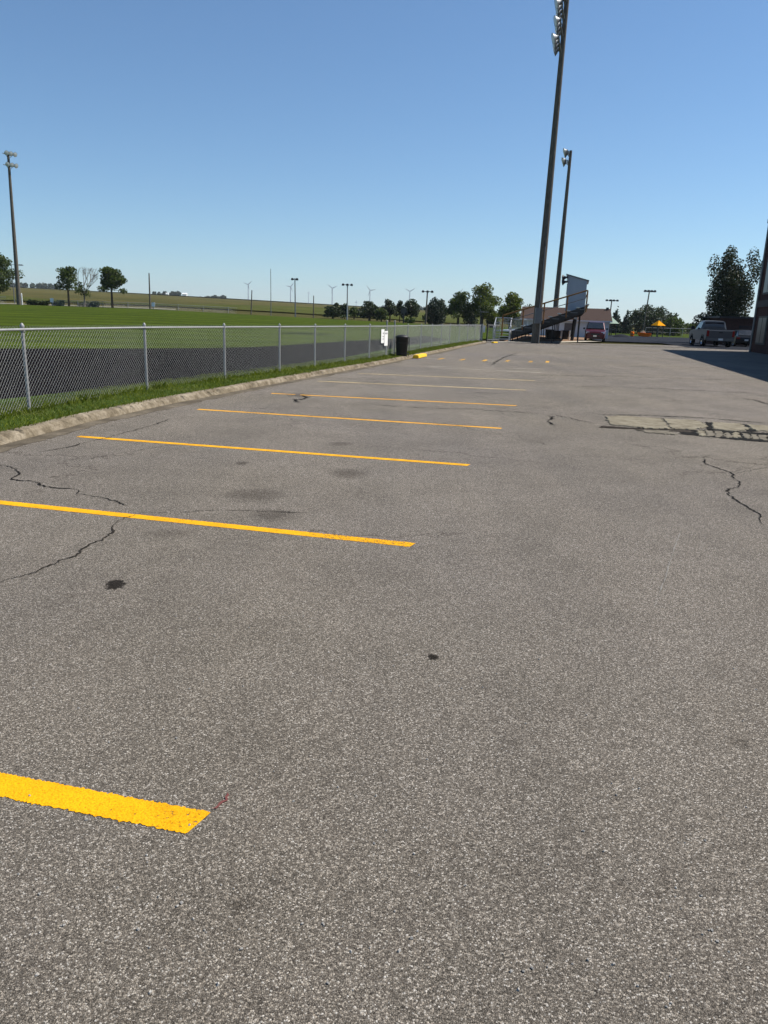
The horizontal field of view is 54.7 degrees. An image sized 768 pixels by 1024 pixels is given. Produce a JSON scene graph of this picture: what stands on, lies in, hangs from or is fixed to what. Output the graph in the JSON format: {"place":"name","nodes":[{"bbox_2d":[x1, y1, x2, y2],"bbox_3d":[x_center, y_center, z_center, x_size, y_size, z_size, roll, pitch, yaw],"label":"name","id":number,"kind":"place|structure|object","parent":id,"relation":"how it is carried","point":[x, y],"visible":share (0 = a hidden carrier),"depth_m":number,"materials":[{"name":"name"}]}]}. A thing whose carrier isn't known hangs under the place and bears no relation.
{"place":"outdoors","nodes":[
{"label":"outdoors","id":0,"kind":"place"},
{"bbox_2d":[0,303,175,309],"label":"gravel road","id":1,"kind":"structure","parent":0,"point":[99,306],"depth_m":131.79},
{"bbox_2d":[0,336,444,398],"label":"running track","id":2,"kind":"structure","parent":0,"point":[241,356],"depth_m":20.87,"materials":[{"name":"asphalt"}]},
{"bbox_2d":[20,287,433,310],"bbox_3d":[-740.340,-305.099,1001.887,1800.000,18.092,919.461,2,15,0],"label":"distant field","id":3,"kind":"structure","parent":0,"point":[208,297],"depth_m":841.15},
{"bbox_2d":[9,282,59,288],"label":"distant wood","id":4,"kind":"object","parent":3,"relation":"on","point":[43,285],"visible":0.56,"depth_m":1095.45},
{"bbox_2d":[152,291,181,295],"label":"distant wood","id":5,"kind":"object","parent":3,"relation":"on","point":[172,293],"visible":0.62,"depth_m":1141.37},
{"bbox_2d":[0,339,481,431],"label":"verge lawn","id":6,"kind":"structure","parent":0,"point":[2,401],"depth_m":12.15,"materials":[{"name":"plant"}]},
{"bbox_2d":[0,323,482,412],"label":"chain link fence","id":7,"kind":"object","parent":6,"relation":"on","point":[22,329],"visible":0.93,"depth_m":15.92,"materials":[{"name":"metal"}]},
{"bbox_2d":[381,329,384,342],"bbox_3d":[-0.045,-6.530,27.586,0.011,0.500,0.460,5,15,13],"label":"fence notice","id":8,"kind":"object","parent":7,"relation":"attached to","point":[382,335],"visible":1,"depth_m":27.55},
{"bbox_2d":[384,331,387,345],"bbox_3d":[0.080,-6.556,28.039,0.010,0.540,0.520,5,15,13],"label":"fence notice","id":9,"kind":"object","parent":7,"relation":"attached to","point":[386,338],"visible":1,"depth_m":28.03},
{"bbox_2d":[480,323,499,340],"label":"fence gate","id":10,"kind":"structure","parent":7,"relation":"attached to","point":[487,336],"depth_m":56.27,"materials":[{"name":"metal"}]},
{"bbox_2d":[394,334,409,355],"bbox_3d":[0.702,-6.542,29.134,0.590,0.830,0.570,2,15,0],"label":"litter bin","id":11,"kind":"object","parent":6,"relation":"on","point":[401,342],"visible":0.98,"depth_m":28.97,"materials":[{"name":"black plastic"}]},
{"bbox_2d":[0,304,524,348],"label":"sports lawn","id":12,"kind":"structure","parent":0,"point":[31,316],"depth_m":56.14,"materials":[{"name":"plant"}]},
{"bbox_2d":[3,150,21,304],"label":"stadium light","id":13,"kind":"object","parent":12,"relation":"on","point":[8,164],"visible":1,"depth_m":109.23,"materials":[{"name":"grey wood"}]},
{"bbox_2d":[401,308,406,322],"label":"scoreboard","id":14,"kind":"object","parent":12,"relation":"on","point":[403,310],"visible":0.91,"depth_m":107.90,"materials":[{"name":"paint"}]},
{"bbox_2d":[422,290,432,323],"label":"light pole","id":15,"kind":"object","parent":12,"relation":"on","point":[427,291],"visible":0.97,"depth_m":113.42,"materials":[{"name":"grey wood"}]},
{"bbox_2d":[443,291,476,325],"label":"broadleaf tree","id":16,"kind":"object","parent":12,"relation":"on","point":[457,304],"visible":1,"depth_m":110.94,"materials":[{"name":"green plant"}]},
{"bbox_2d":[470,282,502,326],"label":"broadleaf tree","id":17,"kind":"object","parent":12,"relation":"on","point":[485,301],"visible":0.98,"depth_m":110.92,"materials":[{"name":"green plant"}]},
{"bbox_2d":[0,287,689,430],"bbox_3d":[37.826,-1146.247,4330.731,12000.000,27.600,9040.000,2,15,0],"label":"ground","id":18,"kind":"structure","parent":0,"point":[76,296],"depth_m":214.74,"materials":[{"name":"plant"}]},
{"bbox_2d":[0,254,24,293],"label":"broadleaf tree","id":19,"kind":"object","parent":18,"relation":"on","point":[8,274],"visible":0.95,"depth_m":122.70,"materials":[{"name":"green plant"}]},
{"bbox_2d":[25,299,37,304],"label":"shrub","id":20,"kind":"object","parent":18,"relation":"on","point":[31,302],"visible":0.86,"depth_m":121.19,"materials":[{"name":"green plant"}]},
{"bbox_2d":[36,300,49,305],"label":"shrub","id":21,"kind":"object","parent":18,"relation":"on","point":[44,303],"visible":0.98,"depth_m":121.38,"materials":[{"name":"green plant"}]},
{"bbox_2d":[49,300,64,305],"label":"shrub","id":22,"kind":"object","parent":18,"relation":"on","point":[54,303],"visible":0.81,"depth_m":121.30,"materials":[{"name":"green plant"}]},
{"bbox_2d":[54,266,80,305],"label":"broadleaf tree","id":23,"kind":"object","parent":18,"relation":"on","point":[69,273],"visible":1,"depth_m":116.53,"materials":[{"name":"green plant"}]},
{"bbox_2d":[77,302,90,306],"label":"shrub","id":24,"kind":"object","parent":18,"relation":"on","point":[79,304],"visible":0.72,"depth_m":121.30,"materials":[{"name":"green plant"}]},
{"bbox_2d":[74,267,98,306],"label":"half dead tree","id":25,"kind":"object","parent":18,"relation":"on","point":[85,292],"visible":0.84,"depth_m":119.07,"materials":[{"name":"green plant"}]},
{"bbox_2d":[97,266,127,307],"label":"broadleaf tree","id":26,"kind":"object","parent":18,"relation":"on","point":[112,279],"visible":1,"depth_m":116.29,"materials":[{"name":"green plant"}]},
{"bbox_2d":[52,300,236,312],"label":"fence","id":27,"kind":"object","parent":18,"relation":"on","point":[146,306],"visible":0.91,"depth_m":118.83,"materials":[{"name":"metal"}]},
{"bbox_2d":[148,273,150,308],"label":"utility pole","id":28,"kind":"object","parent":18,"relation":"on","point":[149,292],"visible":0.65,"depth_m":117.39,"materials":[{"name":"grey wood"}]},
{"bbox_2d":[0,295,479,323],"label":"crop strip","id":29,"kind":"object","parent":18,"relation":"on","point":[320,310],"visible":0.52,"depth_m":177.85,"materials":[{"name":"plant"}]},
{"bbox_2d":[291,278,297,316],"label":"light pole","id":30,"kind":"object","parent":18,"relation":"on","point":[294,279],"visible":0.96,"depth_m":113.24,"materials":[{"name":"grey metal"}]},
{"bbox_2d":[322,306,345,318],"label":"broadleaf tree","id":31,"kind":"object","parent":18,"relation":"on","point":[332,311],"visible":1,"depth_m":126.91,"materials":[{"name":"green plant"}]},
{"bbox_2d":[340,303,348,318],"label":"broadleaf tree","id":32,"kind":"object","parent":18,"relation":"on","point":[344,307],"visible":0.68,"depth_m":128.97,"materials":[{"name":"green plant"}]},
{"bbox_2d":[342,283,352,319],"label":"light pole","id":33,"kind":"object","parent":18,"relation":"on","point":[343,284],"visible":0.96,"depth_m":113.33,"materials":[{"name":"metal"}]},
{"bbox_2d":[349,307,358,318],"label":"broadleaf tree","id":34,"kind":"object","parent":18,"relation":"on","point":[353,311],"visible":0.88,"depth_m":134.52,"materials":[{"name":"green plant"}]},
{"bbox_2d":[356,301,380,320],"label":"broadleaf tree","id":35,"kind":"object","parent":18,"relation":"on","point":[370,307],"visible":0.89,"depth_m":126.77,"materials":[{"name":"green plant"}]},
{"bbox_2d":[374,308,388,321],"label":"broadleaf tree","id":36,"kind":"object","parent":18,"relation":"on","point":[381,313],"visible":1,"depth_m":125.29,"materials":[{"name":"green plant"}]},
{"bbox_2d":[0,342,767,1023],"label":"parking lot","id":37,"kind":"structure","parent":18,"relation":"on","point":[582,524],"depth_m":3.10,"materials":[{"name":"asphalt"}]},
{"bbox_2d":[5,465,126,507],"bbox_3d":[-3.007,-0.242,6.645,2.706,0.001,0.270,13,19,37],"label":"pavement crack","id":38,"kind":"object","parent":37,"relation":"on","point":[44,485],"visible":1,"depth_m":6.76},
{"bbox_2d":[0,515,133,581],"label":"pavement crack","id":39,"kind":"object","parent":37,"relation":"on","point":[113,531],"visible":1,"depth_m":4.87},
{"bbox_2d":[0,772,210,832],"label":"parking stripe","id":40,"kind":"object","parent":37,"relation":"on","point":[70,798],"visible":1,"depth_m":2.40,"materials":[{"name":"yellow paint"}]},
{"bbox_2d":[0,500,414,546],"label":"parking stripe","id":41,"kind":"object","parent":37,"relation":"on","point":[216,524],"visible":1,"depth_m":5.61,"materials":[{"name":"yellow paint"}]},
{"bbox_2d":[214,792,228,807],"bbox_3d":[-0.528,0.945,2.426,0.026,0.001,0.092,8,16,23],"label":"pavement crack","id":42,"kind":"object","parent":37,"relation":"on","point":[222,801],"visible":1,"depth_m":2.43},
{"bbox_2d":[148,510,299,512],"bbox_3d":[-1.282,-0.006,5.961,1.326,0.001,0.103,0,15,-7],"label":"pavement crack","id":43,"kind":"object","parent":37,"relation":"on","point":[202,510],"visible":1,"depth_m":6.00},
{"bbox_2d":[0,341,485,444],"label":"kerb","id":44,"kind":"structure","parent":37,"relation":"on","point":[23,432],"depth_m":12.21,"materials":[{"name":"concrete"}]},
{"bbox_2d":[0,342,487,451],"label":"gutter","id":45,"kind":"object","parent":37,"relation":"on","point":[38,438],"visible":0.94,"depth_m":11.63,"materials":[{"name":"concrete"}]},
{"bbox_2d":[413,353,426,357],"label":"kerb block","id":46,"kind":"structure","parent":45,"relation":"on","point":[421,355],"depth_m":30.16,"materials":[{"name":"yellow paint"}]},
{"bbox_2d":[78,436,469,465],"bbox_3d":[-1.422,-0.729,8.710,4.867,0.001,0.122,5,15,12],"label":"parking stripe","id":47,"kind":"object","parent":37,"relation":"on","point":[278,451],"visible":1,"depth_m":8.67,"materials":[{"name":"yellow paint"}]},
{"bbox_2d":[197,409,500,428],"bbox_3d":[-0.636,-1.466,11.623,4.940,0.001,0.123,5,15,12],"label":"parking stripe","id":48,"kind":"object","parent":37,"relation":"on","point":[351,418],"visible":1,"depth_m":11.58,"materials":[{"name":"yellow paint"}]},
{"bbox_2d":[17,417,756,1007],"bbox_3d":[1.299,-0.417,7.864,9.377,0.007,11.559,-3,16,-19],"label":"loose grit","id":49,"kind":"object","parent":37,"relation":"on","point":[373,843],"visible":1,"depth_m":2.02,"materials":[{"name":"gravel"}]},
{"bbox_2d":[308,395,516,405],"bbox_3d":[0.435,-2.187,14.508,4.272,0.001,0.122,4,15,9],"label":"parking stripe","id":50,"kind":"object","parent":37,"relation":"on","point":[413,400],"visible":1,"depth_m":14.48,"materials":[{"name":"yellow paint"}]},
{"bbox_2d":[324,381,516,389],"bbox_3d":[0.867,-3.030,17.781,5.019,0.001,0.121,4,15,7],"label":"parking stripe","id":51,"kind":"object","parent":37,"relation":"on","point":[423,385],"visible":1,"depth_m":17.76,"materials":[{"name":"paint"}]},
{"bbox_2d":[384,405,585,421],"bbox_3d":[1.726,-1.784,13.123,4.113,0.001,0.844,8,16,23],"label":"pavement crack","id":52,"kind":"object","parent":37,"relation":"on","point":[487,410],"visible":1,"depth_m":13.26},
{"bbox_2d":[605,415,669,428],"bbox_3d":[4.178,-1.498,12.322,0.995,0.011,1.534,6,15,14],"label":"concrete patch","id":53,"kind":"object","parent":37,"relation":"on","point":[644,422],"visible":1,"depth_m":12.24,"materials":[{"name":"concrete"}]},
{"bbox_2d":[600,425,692,431],"bbox_3d":[4.088,-1.294,11.550,1.501,0.003,0.326,4,15,8],"label":"pavement crack","id":54,"kind":"object","parent":37,"relation":"on","point":[680,430],"visible":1,"depth_m":11.52,"materials":[{"name":"soil"}]},
{"bbox_2d":[635,429,677,434],"bbox_3d":[4.131,-1.208,11.217,0.566,0.008,0.463,2,15,0],"label":"concrete patch","id":55,"kind":"object","parent":37,"relation":"on","point":[658,432],"visible":1,"depth_m":11.20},
{"bbox_2d":[655,531,680,603],"bbox_3d":[1.927,0.348,5.013,0.015,0.001,1.904,9,16,24],"label":"pavement crack","id":56,"kind":"object","parent":37,"relation":"on","point":[669,563],"visible":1,"depth_m":5.03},
{"bbox_2d":[663,418,707,429],"bbox_3d":[4.970,-1.444,12.215,0.674,0.011,1.411,6,15,15],"label":"concrete patch","id":57,"kind":"object","parent":37,"relation":"on","point":[688,424],"visible":1,"depth_m":12.19,"materials":[{"name":"concrete"}]},
{"bbox_2d":[695,430,706,435],"bbox_3d":[4.807,-1.198,11.260,0.176,0.009,0.613,7,16,19],"label":"concrete patch","id":58,"kind":"object","parent":37,"relation":"on","point":[702,433],"visible":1,"depth_m":11.27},
{"bbox_2d":[704,430,714,435],"bbox_3d":[4.951,-1.198,11.280,0.150,0.009,0.703,7,16,20],"label":"concrete patch","id":59,"kind":"object","parent":37,"relation":"on","point":[709,433],"visible":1,"depth_m":11.22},
{"bbox_2d":[705,422,717,429],"bbox_3d":[5.327,-1.405,12.139,0.194,0.003,1.140,7,15,18],"label":"pavement crack","id":60,"kind":"object","parent":37,"relation":"on","point":[709,424],"visible":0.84,"depth_m":12.07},
{"bbox_2d":[714,431,724,436],"bbox_3d":[5.052,-1.175,11.204,0.184,0.009,0.734,6,15,16],"label":"concrete patch","id":61,"kind":"object","parent":37,"relation":"on","point":[718,433],"visible":1,"depth_m":11.15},
{"bbox_2d":[679,429,767,441],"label":"pavement crack","id":62,"kind":"object","parent":37,"relation":"on","point":[693,433],"visible":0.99,"depth_m":11.17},
{"bbox_2d":[711,422,751,430],"bbox_3d":[5.656,-1.388,12.090,0.607,0.011,1.121,7,16,20],"label":"concrete patch","id":63,"kind":"object","parent":37,"relation":"on","point":[728,426],"visible":1,"depth_m":12.03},
{"bbox_2d":[703,458,761,522],"bbox_3d":[3.573,-0.283,7.630,0.246,0.001,3.316,6,15,15],"label":"pavement crack","id":64,"kind":"object","parent":37,"relation":"on","point":[760,516],"visible":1,"depth_m":7.33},
{"bbox_2d":[731,432,741,438],"bbox_3d":[5.271,-1.154,11.152,0.174,0.009,0.775,7,16,20],"label":"concrete patch","id":65,"kind":"object","parent":37,"relation":"on","point":[735,434],"visible":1,"depth_m":11.09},
{"bbox_2d":[745,424,767,430],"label":"concrete patch","id":66,"kind":"object","parent":37,"relation":"on","point":[759,427],"visible":1,"depth_m":12.07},
{"bbox_2d":[758,435,767,440],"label":"concrete patch","id":67,"kind":"object","parent":37,"relation":"on","point":[763,437],"visible":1,"depth_m":10.97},
{"bbox_2d":[381,299,398,321],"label":"broadleaf tree","id":68,"kind":"object","parent":18,"relation":"on","point":[389,306],"visible":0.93,"depth_m":132.62,"materials":[{"name":"green plant"}]},
{"bbox_2d":[394,300,404,321],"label":"broadleaf tree","id":69,"kind":"object","parent":18,"relation":"on","point":[399,305],"visible":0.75,"depth_m":134.72,"materials":[{"name":"green plant"}]},
{"bbox_2d":[398,299,420,318],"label":"broadleaf tree","id":70,"kind":"object","parent":18,"relation":"on","point":[412,305],"visible":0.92,"depth_m":130.63,"materials":[{"name":"green plant"}]},
{"bbox_2d":[404,317,415,322],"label":"shrub","id":71,"kind":"object","parent":18,"relation":"on","point":[410,320],"visible":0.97,"depth_m":114.90,"materials":[{"name":"green plant"}]},
{"bbox_2d":[422,297,447,324],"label":"evergreen tree","id":72,"kind":"object","parent":18,"relation":"on","point":[436,315],"visible":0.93,"depth_m":128.41,"materials":[{"name":"green plant"}]},
{"bbox_2d":[463,303,478,326],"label":"broadleaf tree","id":73,"kind":"object","parent":18,"relation":"on","point":[472,320],"visible":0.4,"depth_m":136.87,"materials":[{"name":"green plant"}]},
{"bbox_2d":[553,148,571,306],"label":"stadium light","id":74,"kind":"object","parent":18,"relation":"on","point":[566,152],"visible":0.98,"depth_m":91.75,"materials":[{"name":"grey wood"}]},
{"bbox_2d":[520,306,612,338],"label":"field house","id":75,"kind":"structure","parent":18,"relation":"on","point":[599,315],"depth_m":85.53,"materials":[{"name":"brown metal"}]},
{"bbox_2d":[564,323,571,336],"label":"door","id":76,"kind":"structure","parent":75,"relation":"in","point":[568,326],"depth_m":85.10,"materials":[{"name":"metal"}]},
{"bbox_2d":[682,323,696,333],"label":"broadleaf tree","id":77,"kind":"object","parent":18,"relation":"on","point":[688,327],"visible":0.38,"depth_m":182.78,"materials":[{"name":"green plant"}]},
{"bbox_2d":[0,0,767,323],"label":"sky","id":78,"kind":"structure","parent":0,"point":[204,148],"materials":[{"name":"blue"}]},
{"bbox_2d":[495,334,587,341],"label":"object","id":79,"kind":"structure","parent":0,"point":[527,338],"depth_m":68.88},
{"bbox_2d":[492,317,511,341],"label":"stairs","id":80,"kind":"structure","parent":79,"relation":"on","point":[509,331],"depth_m":59.16,"materials":[{"name":"metal"}]},
{"bbox_2d":[498,290,588,342],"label":"bleachers","id":81,"kind":"object","parent":79,"relation":"on","point":[579,312],"visible":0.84,"depth_m":58.42,"materials":[{"name":"paint"}]},
{"bbox_2d":[565,274,588,310],"bbox_3d":[16.015,-18.176,61.821,1.810,2.840,5.200,5,15,13],"label":"press box","id":82,"kind":"object","parent":81,"relation":"on","point":[575,284],"visible":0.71,"depth_m":59.45,"materials":[{"name":"grey"}]},
{"bbox_2d":[562,275,567,284],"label":"horn speakers","id":83,"kind":"object","parent":82,"relation":"attached to","point":[563,279],"visible":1,"depth_m":59.29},
{"bbox_2d":[545,329,553,338],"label":"wheeled bin","id":84,"kind":"object","parent":79,"relation":"on","point":[548,333],"visible":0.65,"depth_m":71.53,"materials":[{"name":"black plastic"}]},
{"bbox_2d":[562,330,568,338],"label":"wheeled bin","id":85,"kind":"object","parent":79,"relation":"on","point":[565,333],"visible":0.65,"depth_m":72.48,"materials":[{"name":"black plastic"}]},
{"bbox_2d":[570,317,576,340],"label":"floodlight post","id":86,"kind":"object","parent":79,"relation":"on","point":[573,328],"visible":0.98,"depth_m":68.51,"materials":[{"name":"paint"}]},
{"bbox_2d":[492,340,601,342],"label":"sidewalk","id":87,"kind":"structure","parent":0,"point":[558,341],"depth_m":64.33,"materials":[{"name":"concrete"}]},
{"bbox_2d":[486,341,682,346],"bbox_3d":[41.828,-14.324,66.026,71.373,0.001,5.515,-2,15,-15],"label":"parking lot end","id":88,"kind":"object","parent":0,"point":[601,344],"visible":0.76,"depth_m":59.86,"materials":[{"name":"concrete"}]},
{"bbox_2d":[531,0,568,343],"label":"stadium light","id":89,"kind":"object","parent":88,"relation":"on","point":[559,25],"visible":1,"depth_m":53.60,"materials":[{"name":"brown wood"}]},
{"bbox_2d":[583,321,607,341],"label":"minivan","id":90,"kind":"object","parent":88,"relation":"on","point":[595,330],"visible":1,"depth_m":69.73,"materials":[{"name":"red paint"}]},
{"bbox_2d":[689,320,734,346],"bbox_3d":[29.223,-15.906,66.272,3.036,2.296,6.618,4,15,9],"label":"pickup truck","id":91,"kind":"object","parent":88,"relation":"on","point":[715,332],"visible":0.98,"depth_m":64.97,"materials":[{"name":"silver metal"}]},
{"bbox_2d":[498,327,688,337],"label":"side lawn","id":92,"kind":"structure","parent":0,"point":[681,336],"depth_m":132.97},
{"bbox_2d":[485,310,498,327],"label":"broadleaf tree","id":93,"kind":"object","parent":92,"relation":"on","point":[490,324],"visible":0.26,"depth_m":115.91,"materials":[{"name":"green plant"}]},
{"bbox_2d":[497,291,523,328],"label":"broadleaf tree","id":94,"kind":"object","parent":92,"relation":"on","point":[515,303],"visible":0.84,"depth_m":95.72,"materials":[{"name":"green plant"}]},
{"bbox_2d":[609,306,623,332],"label":"conifer tree","id":95,"kind":"object","parent":92,"relation":"on","point":[616,316],"visible":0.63,"depth_m":144.35,"materials":[{"name":"green plant"}]},
{"bbox_2d":[621,310,632,333],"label":"conifer tree","id":96,"kind":"object","parent":92,"relation":"on","point":[626,327],"visible":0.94,"depth_m":144.56,"materials":[{"name":"green plant"}]},
{"bbox_2d":[642,290,655,330],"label":"light pole","id":97,"kind":"object","parent":92,"relation":"on","point":[649,291],"visible":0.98,"depth_m":119.96,"materials":[{"name":"grey wood"}]},
{"bbox_2d":[626,304,678,334],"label":"broadleaf tree","id":98,"kind":"object","parent":92,"relation":"on","point":[653,316],"visible":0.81,"depth_m":147.73,"materials":[{"name":"green plant"}]},
{"bbox_2d":[662,317,685,335],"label":"broadleaf tree","id":99,"kind":"object","parent":92,"relation":"on","point":[673,322],"visible":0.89,"depth_m":134.69,"materials":[{"name":"green plant"}]},
{"bbox_2d":[609,317,618,335],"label":"play tower","id":100,"kind":"structure","parent":0,"point":[614,322],"depth_m":104.05,"materials":[{"name":"paint"}]},
{"bbox_2d":[651,321,664,336],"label":"play tower","id":101,"kind":"structure","parent":0,"point":[658,323],"depth_m":109.91,"materials":[{"name":"paint"}]},
{"bbox_2d":[594,335,748,349],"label":"blacktop","id":102,"kind":"structure","parent":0,"point":[678,341],"depth_m":77.82,"materials":[{"name":"asphalt"}]},
{"bbox_2d":[638,331,650,336],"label":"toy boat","id":103,"kind":"object","parent":102,"relation":"on","point":[643,334],"visible":1,"depth_m":108.35,"materials":[{"name":"orange plastic"}]},
{"bbox_2d":[699,316,753,345],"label":"brick annex","id":104,"kind":"object","parent":102,"relation":"on","point":[737,323],"visible":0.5,"depth_m":72.75,"materials":[{"name":"brick"}]},
{"bbox_2d":[739,325,751,330],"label":"window","id":105,"kind":"structure","parent":104,"relation":"in","point":[740,327],"depth_m":72.70,"materials":[{"name":"black glass"}]},
{"bbox_2d":[692,245,761,326],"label":"tall tree","id":106,"kind":"object","parent":102,"relation":"on","point":[730,297],"visible":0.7,"depth_m":75.57,"materials":[{"name":"green plant"}]},
{"bbox_2d":[731,330,751,345],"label":"parked car","id":107,"kind":"object","parent":102,"relation":"on","point":[742,337],"visible":0.52,"depth_m":67.55,"materials":[{"name":"grey paint"}]},
{"bbox_2d":[749,221,767,353],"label":"school building","id":108,"kind":"structure","parent":0,"point":[759,339],"depth_m":51.41,"materials":[{"name":"red brick"}]},
{"bbox_2d":[755,316,767,344],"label":"window","id":109,"kind":"structure","parent":108,"relation":"in","point":[763,320],"depth_m":50.56,"materials":[{"name":"grey glass"}]},
{"bbox_2d":[762,262,767,294],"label":"window","id":110,"kind":"structure","parent":108,"relation":"in","point":[765,290],"depth_m":50.61,"materials":[{"name":"grey glass"}]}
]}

